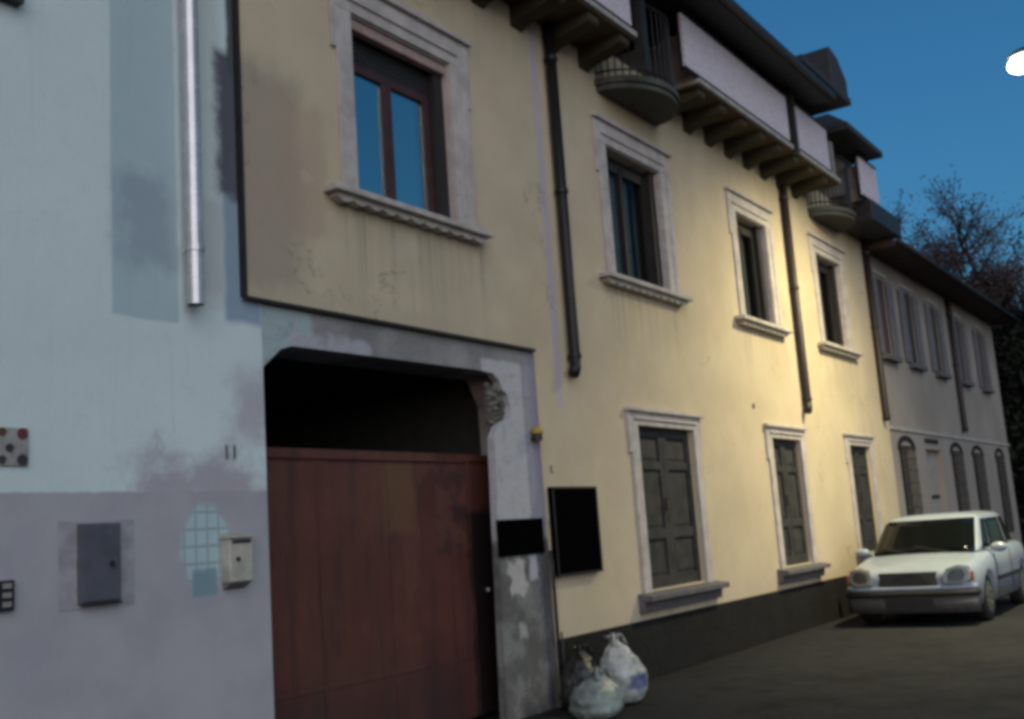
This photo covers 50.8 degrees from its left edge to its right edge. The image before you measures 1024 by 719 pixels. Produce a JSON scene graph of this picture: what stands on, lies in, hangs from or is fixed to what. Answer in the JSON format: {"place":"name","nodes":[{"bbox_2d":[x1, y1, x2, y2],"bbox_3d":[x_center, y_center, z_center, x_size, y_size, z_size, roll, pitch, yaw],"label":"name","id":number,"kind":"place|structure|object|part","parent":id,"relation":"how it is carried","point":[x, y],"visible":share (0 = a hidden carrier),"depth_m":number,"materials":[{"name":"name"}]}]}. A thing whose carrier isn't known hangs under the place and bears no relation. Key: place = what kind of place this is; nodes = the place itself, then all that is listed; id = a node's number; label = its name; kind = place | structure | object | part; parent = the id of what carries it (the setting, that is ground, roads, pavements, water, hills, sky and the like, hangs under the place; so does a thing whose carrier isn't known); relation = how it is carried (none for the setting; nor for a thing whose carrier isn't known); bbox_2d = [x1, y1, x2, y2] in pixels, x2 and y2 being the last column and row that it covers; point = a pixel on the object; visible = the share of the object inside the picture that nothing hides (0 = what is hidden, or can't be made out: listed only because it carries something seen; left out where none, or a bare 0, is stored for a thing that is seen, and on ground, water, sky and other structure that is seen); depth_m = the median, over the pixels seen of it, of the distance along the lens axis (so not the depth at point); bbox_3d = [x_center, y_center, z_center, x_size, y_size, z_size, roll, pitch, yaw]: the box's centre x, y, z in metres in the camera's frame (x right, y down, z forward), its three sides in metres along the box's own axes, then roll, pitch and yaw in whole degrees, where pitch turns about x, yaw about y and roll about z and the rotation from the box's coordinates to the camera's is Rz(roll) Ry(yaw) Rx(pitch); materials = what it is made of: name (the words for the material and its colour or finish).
{"place":"outdoors","nodes":[
{"label":"outdoors","id":0,"kind":"place"},
{"bbox_2d":[0,0,274,718],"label":"blue house","id":1,"kind":"structure","parent":0,"point":[131,372],"depth_m":6.17,"materials":[{"name":"paint"}]},
{"bbox_2d":[0,580,14,611],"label":"intercom panel","id":2,"kind":"object","parent":1,"relation":"attached to","point":[7,595],"visible":1,"depth_m":5.33,"materials":[{"name":"plastic"}]},
{"bbox_2d":[0,0,23,6],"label":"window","id":3,"kind":"structure","parent":1,"relation":"in","point":[16,3],"depth_m":5.85,"materials":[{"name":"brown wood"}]},
{"bbox_2d":[0,427,28,465],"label":"decorated tile sign","id":4,"kind":"object","parent":1,"relation":"attached to","point":[13,446],"visible":1,"depth_m":5.49,"materials":[{"name":"white tile"}]},
{"bbox_2d":[58,520,134,611],"bbox_3d":[-2.207,1.095,5.780,0.060,0.460,0.460,-10,-11,34],"label":"meter cabinet","id":5,"kind":"object","parent":1,"relation":"attached to","point":[95,564],"visible":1,"depth_m":5.74,"materials":[{"name":"grey metal"}]},
{"bbox_3d":[-2.199,1.088,5.774,0.011,0.400,0.230,-10,-11,34],"label":"door","id":6,"kind":"part","parent":5,"relation":"part of","materials":[{"name":"grey paint"}]},
{"bbox_2d":[225,445,235,458],"bbox_3d":[-1.738,0.571,6.658,0.008,0.085,0.075,-10,-11,34],"label":"house number","id":7,"kind":"object","parent":1,"relation":"attached to","point":[234,450],"visible":1,"depth_m":6.67,"materials":[{"name":"paint"}]},
{"bbox_2d":[219,532,256,589],"bbox_3d":[-1.653,1.216,6.518,0.114,0.338,0.200,-10,-11,34],"label":"letterbox","id":8,"kind":"object","parent":1,"relation":"attached to","point":[236,560],"visible":1,"depth_m":6.48,"materials":[{"name":"beige metal"}]},
{"bbox_2d":[231,0,900,718],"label":"yellow house","id":9,"kind":"structure","parent":0,"point":[617,250],"depth_m":10.09,"materials":[{"name":"paint"}]},
{"bbox_2d":[323,0,493,244],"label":"window","id":10,"kind":"structure","parent":9,"relation":"in","point":[395,119],"depth_m":8.73,"materials":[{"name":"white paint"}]},
{"bbox_2d":[496,518,544,556],"bbox_3d":[0.077,1.496,9.088,0.021,0.300,0.670,-10,-11,34],"label":"black plaque","id":11,"kind":"object","parent":9,"relation":"attached to","point":[515,537],"visible":1,"depth_m":9.06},
{"bbox_2d":[531,426,542,440],"bbox_3d":[0.217,0.648,9.442,0.111,0.125,0.104,-10,-11,34],"label":"gate beacon","id":12,"kind":"object","parent":9,"relation":"attached to","point":[536,432],"visible":1,"depth_m":9.40,"materials":[{"name":"yellow plastic"}]},
{"bbox_2d":[547,486,602,576],"bbox_3d":[0.574,1.540,9.722,0.061,0.780,0.770,-10,-11,34],"label":"black plaque","id":13,"kind":"object","parent":9,"relation":"attached to","point":[575,530],"visible":1,"depth_m":9.67,"materials":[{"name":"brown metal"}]},
{"bbox_2d":[590,111,692,306],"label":"window","id":14,"kind":"structure","parent":9,"relation":"in","point":[616,170],"depth_m":12.10,"materials":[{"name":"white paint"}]},
{"bbox_2d":[624,406,729,613],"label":"shuttered window","id":15,"kind":"structure","parent":9,"relation":"in","point":[669,555],"depth_m":11.44,"materials":[{"name":"white paint"}]},
{"bbox_2d":[724,185,792,337],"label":"window","id":16,"kind":"structure","parent":9,"relation":"in","point":[756,310],"depth_m":14.84,"materials":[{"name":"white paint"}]},
{"bbox_2d":[763,423,830,583],"bbox_3d":[3.759,1.893,14.336,0.250,2.040,1.600,-10,-11,34],"label":"shuttered window","id":17,"kind":"structure","parent":9,"relation":"in","point":[781,454],"depth_m":14.40,"materials":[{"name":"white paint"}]},
{"bbox_2d":[807,231,863,359],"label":"window","id":18,"kind":"structure","parent":9,"relation":"in","point":[827,279],"depth_m":17.50,"materials":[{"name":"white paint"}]},
{"bbox_2d":[842,432,882,565],"bbox_3d":[5.598,2.197,16.980,0.250,2.040,1.610,-10,-11,34],"label":"shuttered window","id":19,"kind":"structure","parent":9,"relation":"in","point":[856,458],"depth_m":17.09,"materials":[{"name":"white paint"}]},
{"bbox_2d":[471,594,1023,718],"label":"road","id":20,"kind":"structure","parent":0,"point":[960,665],"depth_m":9.79,"materials":[{"name":"grey asphalt"}]},
{"bbox_2d":[560,643,598,708],"bbox_3d":[0.580,2.657,9.073,0.358,0.533,0.403,-10,-11,34],"label":"rubbish bag","id":21,"kind":"object","parent":20,"relation":"on","point":[581,663],"visible":0.57,"depth_m":8.96,"materials":[{"name":"black plastic"}]},
{"bbox_2d":[569,665,625,718],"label":"rubbish bag","id":22,"kind":"object","parent":20,"relation":"on","point":[597,695],"visible":1,"depth_m":8.41,"materials":[{"name":"plastic"}]},
{"bbox_2d":[600,633,647,703],"bbox_3d":[0.947,2.629,9.227,0.400,0.587,0.501,-10,-11,34],"label":"rubbish bag","id":23,"kind":"object","parent":20,"relation":"on","point":[622,664],"visible":0.84,"depth_m":9.07,"materials":[{"name":"white plastic"}]},
{"bbox_2d":[846,511,1023,621],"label":"parked car","id":24,"kind":"object","parent":20,"relation":"on","point":[969,561],"visible":1,"depth_m":13.92,"materials":[{"name":"white paint"}]},
{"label":"side window","id":25,"kind":"part","parent":24,"relation":"part of","materials":[{"name":"glass"}]},
{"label":"side window","id":26,"kind":"part","parent":24,"relation":"part of","materials":[{"name":"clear glass"}]},
{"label":"side window","id":27,"kind":"part","parent":24,"relation":"part of","materials":[{"name":"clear glass"}]},
{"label":"side window","id":28,"kind":"part","parent":24,"relation":"part of","materials":[{"name":"black glass"}]},
{"bbox_2d":[885,165,1023,397],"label":"leafless tree","id":29,"kind":"object","parent":20,"relation":"on","point":[1003,281],"visible":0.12,"depth_m":32.92,"materials":[{"name":"brown plant"}]},
{"bbox_2d":[973,265,1023,483],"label":"evergreen tree","id":30,"kind":"object","parent":20,"relation":"on","point":[1011,291],"visible":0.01,"depth_m":34.57,"materials":[{"name":"green plant"}]},
{"bbox_2d":[988,291,1023,547],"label":"evergreen tree","id":31,"kind":"object","parent":20,"relation":"on","point":[1008,342],"visible":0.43,"depth_m":29.02,"materials":[{"name":"green plant"}]},
{"bbox_2d":[1003,212,1023,295],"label":"leafless tree","id":32,"kind":"object","parent":20,"relation":"on","point":[1021,237],"visible":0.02,"depth_m":38.03,"materials":[{"name":"brown plant"}]},
{"bbox_2d":[1003,297,1023,460],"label":"evergreen tree","id":33,"kind":"object","parent":20,"relation":"on","point":[1021,299],"visible":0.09,"depth_m":30.53,"materials":[{"name":"green plant"}]},
{"bbox_2d":[1007,46,1023,73],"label":"street lamp","id":34,"kind":"object","parent":20,"relation":"on","point":[1016,62],"visible":1,"depth_m":14.09,"materials":[{"name":"white"}]},
{"bbox_2d":[734,0,1023,306],"label":"sky","id":35,"kind":"structure","parent":0,"point":[930,84],"materials":[{"name":"blue"}]},
{"bbox_2d":[868,239,1021,543],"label":"grey house","id":36,"kind":"structure","parent":0,"point":[949,445],"depth_m":22.14,"materials":[{"name":"paint"}]},
{"bbox_2d":[871,268,902,363],"bbox_3d":[6.751,-0.784,19.524,0.190,1.650,1.380,-10,-11,34],"label":"window","id":37,"kind":"structure","parent":36,"relation":"in","point":[896,358],"depth_m":19.66,"materials":[{"name":"grey wood"}]},
{"bbox_2d":[897,435,923,515],"bbox_3d":[7.139,2.398,19.378,0.201,2.056,1.160,-10,-11,34],"label":"barred window","id":38,"kind":"structure","parent":36,"relation":"in","point":[903,454],"depth_m":19.44,"materials":[{"name":"metal"}]},
{"bbox_2d":[897,284,927,371],"bbox_3d":[7.792,-0.612,21.020,0.190,1.650,1.380,-10,-11,34],"label":"window","id":39,"kind":"structure","parent":36,"relation":"in","point":[904,304],"depth_m":21.08,"materials":[{"name":"grey wood"}]},
{"bbox_2d":[926,451,943,513],"bbox_3d":[8.244,3.045,20.958,0.070,2.546,1.192,-10,-11,34],"label":"door","id":40,"kind":"structure","parent":36,"relation":"in","point":[931,455],"depth_m":21.21,"materials":[{"name":"grey wood"}]},
{"bbox_2d":[924,298,951,379],"bbox_3d":[8.929,-0.425,22.654,0.190,1.650,1.380,-10,-11,34],"label":"window","id":41,"kind":"structure","parent":36,"relation":"in","point":[930,318],"depth_m":22.73,"materials":[{"name":"grey wood"}]},
{"bbox_2d":[950,442,970,511],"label":"barred window","id":42,"kind":"structure","parent":36,"relation":"in","point":[955,461],"depth_m":22.63,"materials":[{"name":"metal"}]},
{"bbox_2d":[952,312,974,387],"bbox_3d":[10.209,-0.214,24.493,0.190,1.650,1.380,-10,-11,34],"label":"window","id":43,"kind":"structure","parent":36,"relation":"in","point":[969,383],"depth_m":24.67,"materials":[{"name":"grey stone"}]},
{"bbox_2d":[971,445,991,510],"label":"barred window","id":44,"kind":"structure","parent":36,"relation":"in","point":[982,504],"depth_m":24.32,"materials":[{"name":"metal"}]},
{"bbox_2d":[972,324,994,393],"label":"window","id":45,"kind":"structure","parent":36,"relation":"in","point":[976,338],"depth_m":26.41,"materials":[{"name":"grey stone"}]},
{"bbox_2d":[995,448,1014,532],"bbox_3d":[11.934,3.189,26.267,0.201,2.056,1.060,-10,-11,34],"label":"barred window","id":46,"kind":"structure","parent":36,"relation":"in","point":[1002,474],"depth_m":26.27,"materials":[{"name":"metal"}]}
]}

